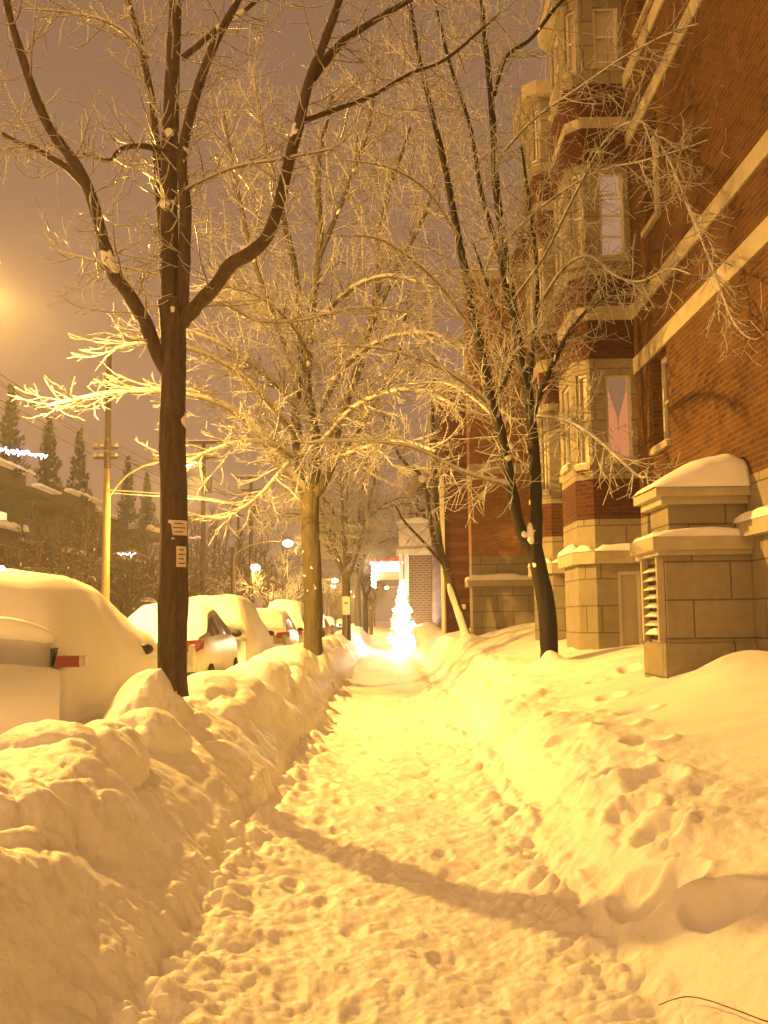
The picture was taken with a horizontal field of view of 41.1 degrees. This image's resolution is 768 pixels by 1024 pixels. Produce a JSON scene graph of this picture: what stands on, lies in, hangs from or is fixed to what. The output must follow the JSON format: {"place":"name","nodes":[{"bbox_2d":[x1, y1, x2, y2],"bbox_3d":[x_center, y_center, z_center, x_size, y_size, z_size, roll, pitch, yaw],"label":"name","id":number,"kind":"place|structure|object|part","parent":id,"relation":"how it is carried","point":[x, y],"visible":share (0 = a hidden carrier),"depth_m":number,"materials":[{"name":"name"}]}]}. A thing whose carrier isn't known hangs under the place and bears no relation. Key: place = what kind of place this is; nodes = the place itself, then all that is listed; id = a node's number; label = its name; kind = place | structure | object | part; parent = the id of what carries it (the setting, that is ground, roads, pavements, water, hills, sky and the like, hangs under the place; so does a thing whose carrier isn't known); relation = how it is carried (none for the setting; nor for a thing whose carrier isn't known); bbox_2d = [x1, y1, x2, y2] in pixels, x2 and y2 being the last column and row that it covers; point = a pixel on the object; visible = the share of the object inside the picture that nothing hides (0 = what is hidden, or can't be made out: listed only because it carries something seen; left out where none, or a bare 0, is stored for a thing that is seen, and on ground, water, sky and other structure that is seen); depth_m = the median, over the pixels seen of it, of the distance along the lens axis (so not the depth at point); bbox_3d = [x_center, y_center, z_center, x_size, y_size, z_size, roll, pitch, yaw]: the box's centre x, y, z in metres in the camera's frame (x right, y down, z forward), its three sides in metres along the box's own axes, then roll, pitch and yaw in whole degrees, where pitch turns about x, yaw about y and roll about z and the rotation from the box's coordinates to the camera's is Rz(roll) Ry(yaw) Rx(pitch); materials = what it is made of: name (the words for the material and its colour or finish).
{"place":"outdoors","nodes":[
{"label":"outdoors","id":0,"kind":"place"},
{"bbox_2d":[0,0,549,621],"label":"sky","id":1,"kind":"structure","parent":0,"point":[36,343],"materials":[{"name":"brown"}]},
{"bbox_2d":[0,621,767,1023],"bbox_3d":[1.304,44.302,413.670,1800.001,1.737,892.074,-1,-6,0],"label":"snow ground","id":2,"kind":"structure","parent":0,"point":[432,825],"depth_m":6.21,"materials":[{"name":"white snow"}]},
{"bbox_2d":[0,514,40,569],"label":"bare tree","id":3,"kind":"object","parent":2,"relation":"on","point":[6,553],"visible":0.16,"depth_m":50.63,"materials":[{"name":"brown plant"}]},
{"bbox_2d":[0,518,61,575],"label":"bare tree","id":4,"kind":"object","parent":2,"relation":"on","point":[40,552],"visible":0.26,"depth_m":42.18,"materials":[{"name":"brown plant"}]},
{"bbox_2d":[0,497,127,577],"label":"bare tree","id":5,"kind":"object","parent":2,"relation":"on","point":[27,554],"visible":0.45,"depth_m":48.10,"materials":[{"name":"brown plant"}]},
{"bbox_2d":[33,513,112,589],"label":"bare tree","id":6,"kind":"object","parent":2,"relation":"on","point":[53,549],"visible":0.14,"depth_m":59.68,"materials":[{"name":"brown plant"}]},
{"bbox_2d":[0,569,157,734],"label":"hatchback car","id":7,"kind":"object","parent":2,"relation":"on","point":[73,650],"visible":0.77,"depth_m":10.20,"materials":[{"name":"grey paint"}]},
{"bbox_2d":[0,457,159,618],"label":"terraced building","id":8,"kind":"structure","parent":2,"relation":"on","point":[20,493],"depth_m":66.48,"materials":[{"name":"brick"}]},
{"bbox_2d":[0,511,6,519],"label":"window","id":9,"kind":"structure","parent":8,"relation":"in","point":[3,516],"depth_m":62.05,"materials":[{"name":"yellow glass"}]},
{"bbox_2d":[0,383,31,486],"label":"conifer tree","id":10,"kind":"object","parent":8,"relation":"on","point":[7,442],"visible":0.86,"depth_m":56.47,"materials":[{"name":"green plant"}]},
{"bbox_2d":[0,447,47,458],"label":"string lights","id":11,"kind":"object","parent":10,"relation":"attached to","point":[20,452],"visible":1,"depth_m":56.39},
{"bbox_2d":[23,519,33,539],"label":"window","id":12,"kind":"structure","parent":8,"relation":"in","point":[27,523],"depth_m":66.53,"materials":[{"name":"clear glass"}]},
{"bbox_2d":[34,416,67,490],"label":"conifer tree","id":13,"kind":"object","parent":8,"relation":"on","point":[47,464],"visible":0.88,"depth_m":62.93,"materials":[{"name":"green plant"}]},
{"bbox_2d":[48,525,56,546],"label":"window","id":14,"kind":"structure","parent":8,"relation":"in","point":[52,527],"depth_m":71.10,"materials":[{"name":"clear glass"}]},
{"bbox_2d":[70,531,77,547],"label":"window","id":15,"kind":"structure","parent":8,"relation":"in","point":[74,536],"depth_m":75.89,"materials":[{"name":"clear glass"}]},
{"bbox_2d":[66,427,94,504],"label":"conifer tree","id":16,"kind":"object","parent":8,"relation":"on","point":[79,473],"visible":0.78,"depth_m":69.28,"materials":[{"name":"green plant"}]},
{"bbox_2d":[114,455,139,527],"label":"conifer tree","id":17,"kind":"object","parent":8,"relation":"on","point":[127,483],"visible":0.88,"depth_m":82.14,"materials":[{"name":"green plant"}]},
{"bbox_2d":[136,472,159,529],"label":"conifer tree","id":18,"kind":"object","parent":8,"relation":"on","point":[147,510],"visible":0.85,"depth_m":88.81,"materials":[{"name":"green plant"}]},
{"bbox_2d":[17,501,155,588],"bbox_3d":[-13.404,2.931,44.206,6.398,6.857,5.606,-4,-7,30],"label":"bare tree","id":19,"kind":"object","parent":2,"relation":"on","point":[81,571],"visible":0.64,"depth_m":44.01,"materials":[{"name":"brown plant"}]},
{"bbox_2d":[50,516,147,601],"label":"bare tree","id":20,"kind":"object","parent":2,"relation":"on","point":[99,584],"visible":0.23,"depth_m":55.80,"materials":[{"name":"brown plant"}]},
{"bbox_2d":[75,517,158,614],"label":"bare tree","id":21,"kind":"object","parent":2,"relation":"on","point":[121,603],"visible":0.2,"depth_m":65.59,"materials":[{"name":"brown plant"}]},
{"bbox_2d":[87,511,190,615],"bbox_3d":[-12.515,3.589,51.880,4.972,7.119,6.635,5,-8,-44],"label":"bare tree","id":22,"kind":"object","parent":2,"relation":"on","point":[130,605],"visible":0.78,"depth_m":51.70,"materials":[{"name":"brown plant"}]},
{"bbox_2d":[93,349,197,599],"bbox_3d":[-8.477,-0.188,36.244,3.757,11.467,0.333,-1,-6,0],"label":"utility pole","id":23,"kind":"object","parent":2,"relation":"on","point":[105,576],"visible":0.73,"depth_m":36.27,"materials":[{"name":"wood"}]},
{"bbox_2d":[0,407,93,454],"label":"overhead wire","id":24,"kind":"object","parent":23,"relation":"attached to","point":[44,431],"visible":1,"depth_m":31.29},
{"bbox_2d":[0,384,94,443],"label":"overhead wire","id":25,"kind":"object","parent":23,"relation":"attached to","point":[44,413],"visible":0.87,"depth_m":31.35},
{"bbox_2d":[0,382,101,443],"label":"overhead wire","id":26,"kind":"object","parent":23,"relation":"attached to","point":[50,414],"visible":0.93,"depth_m":31.30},
{"bbox_2d":[0,400,115,454],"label":"overhead wire","id":27,"kind":"object","parent":23,"relation":"attached to","point":[54,427],"visible":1,"depth_m":30.13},
{"bbox_2d":[0,374,115,443],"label":"overhead wire","id":28,"kind":"object","parent":23,"relation":"attached to","point":[56,410],"visible":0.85,"depth_m":30.81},
{"bbox_2d":[97,456,158,483],"bbox_3d":[-10.155,-1.608,44.946,0.029,0.992,17.004,-1,-6,1],"label":"overhead wire","id":29,"kind":"object","parent":23,"relation":"attached to","point":[131,473],"visible":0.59,"depth_m":41.45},
{"bbox_2d":[111,449,195,475],"bbox_3d":[-9.936,-2.164,45.004,0.029,1.279,17.003,-1,-6,1],"label":"overhead wire","id":30,"kind":"object","parent":23,"relation":"attached to","point":[141,463],"visible":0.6,"depth_m":40.92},
{"bbox_2d":[119,445,209,475],"bbox_3d":[-9.287,-2.172,45.003,0.029,1.279,17.009,-1,-6,2],"label":"overhead wire","id":31,"kind":"object","parent":23,"relation":"attached to","point":[158,464],"visible":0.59,"depth_m":40.57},
{"bbox_2d":[118,456,214,488],"bbox_3d":[-9.180,-1.620,44.944,0.029,0.992,17.015,-1,-6,2],"label":"overhead wire","id":32,"kind":"object","parent":23,"relation":"attached to","point":[158,475],"visible":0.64,"depth_m":40.94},
{"bbox_2d":[113,493,394,513],"bbox_3d":[-2.745,-0.280,44.033,2.581,1.297,20.890,-5,-7,35],"label":"service cable","id":33,"kind":"object","parent":23,"relation":"attached to","point":[212,500],"visible":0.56,"depth_m":37.25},
{"bbox_2d":[109,489,428,507],"bbox_3d":[-2.505,-0.865,43.347,3.282,2.305,20.105,-5,-8,37],"label":"service cable","id":34,"kind":"object","parent":23,"relation":"attached to","point":[223,500],"visible":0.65,"depth_m":36.35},
{"bbox_2d":[88,510,224,601],"bbox_3d":[-13.020,3.832,57.896,7.554,8.095,6.618,2,-7,-27],"label":"bare tree","id":35,"kind":"object","parent":2,"relation":"on","point":[154,593],"visible":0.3,"depth_m":57.72,"materials":[{"name":"brown plant"}]},
{"bbox_2d":[130,543,226,596],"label":"bare tree","id":36,"kind":"object","parent":2,"relation":"on","point":[193,586],"visible":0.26,"depth_m":50.08,"materials":[{"name":"brown wood"}]},
{"bbox_2d":[128,602,241,675],"bbox_3d":[-3.913,2.587,19.401,2.199,1.733,4.855,-1,-6,0],"label":"sedan car","id":37,"kind":"object","parent":2,"relation":"on","point":[211,641],"visible":0.44,"depth_m":18.34,"materials":[{"name":"beige paint"}]},
{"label":"side window","id":38,"kind":"part","parent":37,"relation":"part of","materials":[{"name":"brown glass"}]},
{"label":"side window","id":39,"kind":"part","parent":37,"relation":"part of","materials":[{"name":"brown glass"}]},
{"bbox_2d":[142,502,237,596],"bbox_3d":[-11.879,3.790,62.246,6.298,9.018,8.404,1,-6,-13],"label":"bare tree","id":40,"kind":"object","parent":2,"relation":"on","point":[208,567],"visible":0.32,"depth_m":61.75,"materials":[{"name":"brown plant"}]},
{"bbox_2d":[186,438,222,595],"bbox_3d":[-9.389,1.735,53.139,2.000,11.277,0.431,-1,-6,0],"label":"utility pole","id":41,"kind":"object","parent":2,"relation":"on","point":[208,483],"visible":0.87,"depth_m":53.27,"materials":[{"name":"brown wood"}]},
{"bbox_2d":[146,507,277,595],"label":"bare tree","id":42,"kind":"object","parent":2,"relation":"on","point":[224,564],"visible":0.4,"depth_m":69.94,"materials":[{"name":"brown plant"}]},
{"bbox_2d":[189,594,273,662],"bbox_3d":[-3.967,3.044,25.078,2.299,2.010,5.067,-1,-6,0],"label":"minivan","id":43,"kind":"object","parent":2,"relation":"on","point":[241,614],"visible":0.38,"depth_m":23.33,"materials":[{"name":"grey paint"}]},
{"bbox_2d":[229,504,244,594],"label":"utility pole","id":44,"kind":"object","parent":2,"relation":"on","point":[238,519],"visible":0.32,"depth_m":90.30,"materials":[{"name":"brown wood"}]},
{"bbox_2d":[198,520,281,596],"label":"bare tree","id":45,"kind":"object","parent":2,"relation":"on","point":[246,577],"visible":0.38,"depth_m":75.63,"materials":[{"name":"brown plant"}]},
{"bbox_2d":[237,474,264,602],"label":"utility pole","id":46,"kind":"object","parent":2,"relation":"on","point":[254,566],"visible":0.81,"depth_m":66.13,"materials":[{"name":"brown wood"}]},
{"bbox_2d":[206,522,302,604],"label":"bare tree","id":47,"kind":"object","parent":2,"relation":"on","point":[263,571],"visible":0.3,"depth_m":83.89,"materials":[{"name":"brown plant"}]},
{"bbox_2d":[7,7,508,654],"bbox_3d":[-2.489,-5.137,23.666,9.796,16.803,10.710,-1,-6,0],"label":"linden tree","id":48,"kind":"object","parent":2,"relation":"on","point":[301,385],"visible":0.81,"depth_m":23.09,"materials":[{"name":"brown plant"}]},
{"bbox_2d":[231,538,293,594],"bbox_3d":[-7.129,4.759,59.853,3.741,6.520,0.594,-1,-6,0],"label":"street lamp","id":49,"kind":"object","parent":2,"relation":"on","point":[287,542],"visible":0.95,"depth_m":59.98,"materials":[{"name":"metal"}]},
{"bbox_2d":[0,0,536,696],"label":"maple tree","id":50,"kind":"object","parent":2,"relation":"on","point":[178,310],"visible":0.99,"depth_m":10.05,"materials":[{"name":"brown plant"}]},
{"bbox_2d":[170,520,186,535],"bbox_3d":[-1.984,0.153,9.921,0.178,0.145,0.029,3,-7,-35],"label":"paper notice","id":51,"kind":"object","parent":50,"relation":"attached to","point":[179,527],"visible":1,"depth_m":9.91,"materials":[{"name":"white paper"}]},
{"bbox_2d":[176,546,185,566],"bbox_3d":[-1.956,0.432,9.900,0.112,0.200,0.013,5,-8,-44],"label":"paper notice","id":52,"kind":"object","parent":50,"relation":"attached to","point":[180,556],"visible":1,"depth_m":9.89,"materials":[{"name":"white paper"}]},
{"bbox_2d":[248,533,301,599],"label":"bare tree","id":53,"kind":"object","parent":2,"relation":"on","point":[275,590],"visible":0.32,"depth_m":94.56,"materials":[{"name":"brown wood"}]},
{"bbox_2d":[256,608,302,647],"bbox_3d":[-3.837,4.125,34.328,2.149,1.790,4.442,-1,-6,0],"label":"hatchback car","id":54,"kind":"object","parent":2,"relation":"on","point":[279,623],"visible":0.34,"depth_m":32.62,"materials":[{"name":"beige paint"}]},
{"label":"side window","id":55,"kind":"part","parent":54,"relation":"part of","materials":[{"name":"white glass"}]},
{"bbox_2d":[208,552,351,607],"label":"tree","id":56,"kind":"object","parent":2,"relation":"on","point":[297,588],"visible":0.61,"depth_m":65.29,"materials":[{"name":"brown plant"}]},
{"bbox_2d":[268,599,303,642],"bbox_3d":[-3.769,4.585,40.658,2.299,2.196,4.955,-1,-6,0],"label":"minivan","id":57,"kind":"object","parent":2,"relation":"on","point":[294,609],"visible":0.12,"depth_m":38.63,"materials":[{"name":"beige paint"}]},
{"bbox_2d":[263,584,323,613],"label":"building","id":58,"kind":"structure","parent":2,"relation":"on","point":[287,591],"depth_m":214.53,"materials":[{"name":"brick"}]},
{"bbox_2d":[268,544,333,602],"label":"bare tree","id":59,"kind":"object","parent":2,"relation":"on","point":[285,579],"visible":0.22,"depth_m":109.65,"materials":[{"name":"brown wood"}]},
{"bbox_2d":[288,577,337,589],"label":"street lamp","id":60,"kind":"object","parent":2,"relation":"on","point":[335,579],"visible":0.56,"depth_m":94.77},
{"bbox_2d":[322,614,333,637],"bbox_3d":[-3.725,6.210,53.860,2.149,1.720,4.555,-1,-6,0],"label":"sedan car","id":61,"kind":"object","parent":2,"relation":"on","point":[326,629],"visible":0.2,"depth_m":52.26,"materials":[{"name":"white paint"}]},
{"bbox_2d":[325,616,340,634],"bbox_3d":[-3.700,7.104,61.810,2.149,1.604,4.555,-1,-6,0],"label":"sedan car","id":62,"kind":"object","parent":2,"relation":"on","point":[331,621],"visible":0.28,"depth_m":60.74,"materials":[{"name":"grey paint"}]},
{"bbox_2d":[239,426,434,640],"bbox_3d":[-1.281,0.959,46.157,10.154,10.372,9.601,2,-7,-23],"label":"linden tree","id":63,"kind":"object","parent":2,"relation":"on","point":[346,546],"visible":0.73,"depth_m":45.33,"materials":[{"name":"brown plant"}]},
{"bbox_2d":[321,557,352,618],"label":"bare tree","id":64,"kind":"object","parent":2,"relation":"on","point":[332,607],"visible":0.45,"depth_m":149.18,"materials":[{"name":"brown wood"}]},
{"bbox_2d":[326,595,352,615],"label":"street lamp","id":65,"kind":"object","parent":2,"relation":"on","point":[327,607],"visible":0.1,"depth_m":169.20,"materials":[{"name":"grey metal"}]},
{"bbox_2d":[285,469,398,626],"bbox_3d":[-1.262,2.057,62.439,8.235,10.222,8.326,-3,-6,19],"label":"linden tree","id":66,"kind":"object","parent":2,"relation":"on","point":[360,566],"visible":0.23,"depth_m":61.69,"materials":[{"name":"brown plant"}]},
{"bbox_2d":[336,619,351,629],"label":"sedan car","id":67,"kind":"object","parent":2,"relation":"on","point":[338,621],"visible":0.21,"depth_m":117.47,"materials":[{"name":"grey paint"}]},
{"bbox_2d":[342,595,349,638],"bbox_3d":[-1.668,4.778,45.374,0.340,2.156,0.099,-1,-6,0],"label":"parking sign","id":68,"kind":"object","parent":2,"relation":"on","point":[346,605],"visible":0.83,"depth_m":45.39,"materials":[{"name":"metal"}]},
{"bbox_2d":[328,591,368,626],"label":"building","id":69,"kind":"structure","parent":2,"relation":"on","point":[338,612],"depth_m":238.91,"materials":[{"name":"brick"}]},
{"bbox_2d":[297,518,403,633],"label":"linden tree","id":70,"kind":"object","parent":2,"relation":"on","point":[365,579],"visible":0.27,"depth_m":79.42,"materials":[{"name":"brown plant"}]},
{"bbox_2d":[322,548,404,634],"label":"linden tree","id":71,"kind":"object","parent":2,"relation":"on","point":[375,593],"visible":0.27,"depth_m":104.42,"materials":[{"name":"brown plant"}]},
{"bbox_2d":[361,590,395,626],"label":"bare tree","id":72,"kind":"object","parent":2,"relation":"on","point":[375,606],"visible":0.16,"depth_m":228.96,"materials":[{"name":"brown wood"}]},
{"bbox_2d":[385,580,415,650],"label":"lit fir tree","id":73,"kind":"object","parent":2,"relation":"on","point":[402,624],"visible":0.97,"depth_m":51.60,"materials":[{"name":"white plant"}]},
{"bbox_2d":[396,467,432,645],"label":"balcony house","id":74,"kind":"structure","parent":2,"relation":"on","point":[418,575],"depth_m":56.93,"materials":[{"name":"brick"}]},
{"bbox_2d":[370,558,404,587],"bbox_3d":[0.268,3.581,60.104,2.154,1.772,0.600,-1,-6,0],"label":"shop sign","id":75,"kind":"object","parent":74,"relation":"attached to","point":[387,574],"visible":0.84,"depth_m":59.97,"materials":[{"name":"white plastic"}]},
{"bbox_2d":[417,486,430,518],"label":"window","id":76,"kind":"structure","parent":74,"relation":"in","point":[422,510],"depth_m":57.92,"materials":[{"name":"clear glass"}]},
{"bbox_2d":[369,319,476,635],"bbox_3d":[1.023,-0.876,27.698,3.701,8.958,2.689,3,-7,-30],"label":"leaning tree","id":77,"kind":"object","parent":2,"relation":"on","point":[437,543],"visible":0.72,"depth_m":27.88,"materials":[{"name":"brown plant"}]},
{"bbox_2d":[424,381,469,634],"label":"row house","id":78,"kind":"structure","parent":2,"relation":"on","point":[455,535],"depth_m":40.22,"materials":[{"name":"brick"}]},
{"bbox_2d":[266,0,765,664],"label":"young maple tree","id":79,"kind":"object","parent":2,"relation":"on","point":[530,534],"visible":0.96,"depth_m":16.73,"materials":[{"name":"brown plant"}]},
{"bbox_2d":[459,0,767,678],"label":"brick building","id":80,"kind":"structure","parent":2,"relation":"on","point":[668,570],"depth_m":16.59,"materials":[{"name":"red brick"}]},
{"bbox_2d":[521,133,528,189],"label":"window","id":81,"kind":"structure","parent":80,"relation":"in","point":[527,171],"depth_m":23.65,"materials":[{"name":"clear glass"}]},
{"bbox_2d":[526,266,532,339],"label":"window","id":82,"kind":"structure","parent":80,"relation":"in","point":[531,306],"depth_m":23.29,"materials":[{"name":"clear glass"}]},
{"bbox_2d":[530,110,541,168],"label":"window","id":83,"kind":"structure","parent":80,"relation":"in","point":[536,126],"depth_m":22.39,"materials":[{"name":"stone"}]},
{"bbox_2d":[538,248,545,325],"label":"window","id":84,"kind":"structure","parent":80,"relation":"in","point":[539,250],"depth_m":22.06,"materials":[{"name":"stone"}]},
{"bbox_2d":[542,418,550,495],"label":"window","id":85,"kind":"structure","parent":80,"relation":"in","point":[546,491],"depth_m":21.65,"materials":[{"name":"stone"}]},
{"bbox_2d":[549,38,558,107],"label":"window","id":86,"kind":"structure","parent":80,"relation":"in","point":[556,70],"depth_m":19.78,"materials":[{"name":"beige glass"}]},
{"bbox_2d":[555,196,564,286],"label":"window","id":87,"kind":"structure","parent":80,"relation":"in","point":[560,200],"depth_m":19.50,"materials":[{"name":"beige glass"}]},
{"bbox_2d":[560,387,571,474],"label":"window","id":88,"kind":"structure","parent":80,"relation":"in","point":[566,468],"depth_m":19.11,"materials":[{"name":"beige glass"}]},
{"bbox_2d":[561,11,578,81],"bbox_3d":[3.418,-8.531,18.732,0.195,1.298,0.328,5,-8,-45],"label":"window","id":89,"kind":"structure","parent":80,"relation":"in","point":[569,18],"depth_m":18.79,"materials":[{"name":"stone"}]},
{"bbox_2d":[567,174,584,269],"bbox_3d":[3.458,-5.215,18.384,0.195,1.728,0.328,5,-8,-45],"label":"window","id":90,"kind":"structure","parent":80,"relation":"in","point":[573,265],"depth_m":18.43,"materials":[{"name":"stone"}]},
{"bbox_2d":[574,375,591,470],"bbox_3d":[3.503,-1.570,18.001,0.195,1.698,0.328,5,-8,-45],"label":"window","id":91,"kind":"structure","parent":80,"relation":"in","point":[584,452],"depth_m":18.05,"materials":[{"name":"stone"}]},
{"bbox_2d":[591,8,621,69],"bbox_3d":[4.018,-8.601,18.615,0.540,1.198,0.195,-1,-6,0],"label":"window","id":92,"kind":"structure","parent":80,"relation":"in","point":[599,39],"depth_m":18.68,"materials":[{"name":"glass"}]},
{"bbox_2d":[598,173,629,261],"bbox_3d":[4.058,-5.255,18.264,0.540,1.648,0.195,-1,-6,0],"label":"window","id":93,"kind":"structure","parent":80,"relation":"in","point":[608,231],"depth_m":18.31,"materials":[{"name":"glass"}]},
{"bbox_2d":[605,375,636,463],"bbox_3d":[4.103,-1.620,17.882,0.540,1.578,0.195,-1,-6,0],"label":"window","id":94,"kind":"structure","parent":80,"relation":"in","point":[618,412],"depth_m":17.94,"materials":[{"name":"glass"}]},
{"bbox_2d":[617,571,642,645],"bbox_3d":[4.214,1.780,17.582,0.396,1.526,0.080,-1,-6,0],"label":"door","id":95,"kind":"structure","parent":80,"relation":"in","point":[629,590],"depth_m":17.60,"materials":[{"name":"beige wood"}]},
{"bbox_2d":[633,0,652,37],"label":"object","id":96,"kind":"structure","parent":80,"relation":"in","point":[647,5],"depth_m":16.96,"materials":[{"name":"stone"}]},
{"bbox_2d":[641,129,660,237],"bbox_3d":[4.450,-5.510,16.738,0.315,1.748,1.030,-1,-6,0],"label":"window","id":97,"kind":"structure","parent":80,"relation":"in","point":[657,213],"depth_m":17.05,"materials":[{"name":"stone"}]},
{"bbox_2d":[649,356,670,455],"bbox_3d":[4.496,-1.761,16.344,0.315,1.588,1.030,-1,-6,0],"label":"window","id":98,"kind":"structure","parent":80,"relation":"in","point":[666,442],"depth_m":16.71,"materials":[{"name":"beige glass"}]},
{"bbox_2d":[659,996,767,1022],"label":"fallen twig","id":99,"kind":"object","parent":2,"relation":"on","point":[751,1015],"visible":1,"depth_m":3.80,"materials":[{"name":"brown wood"}]}
]}

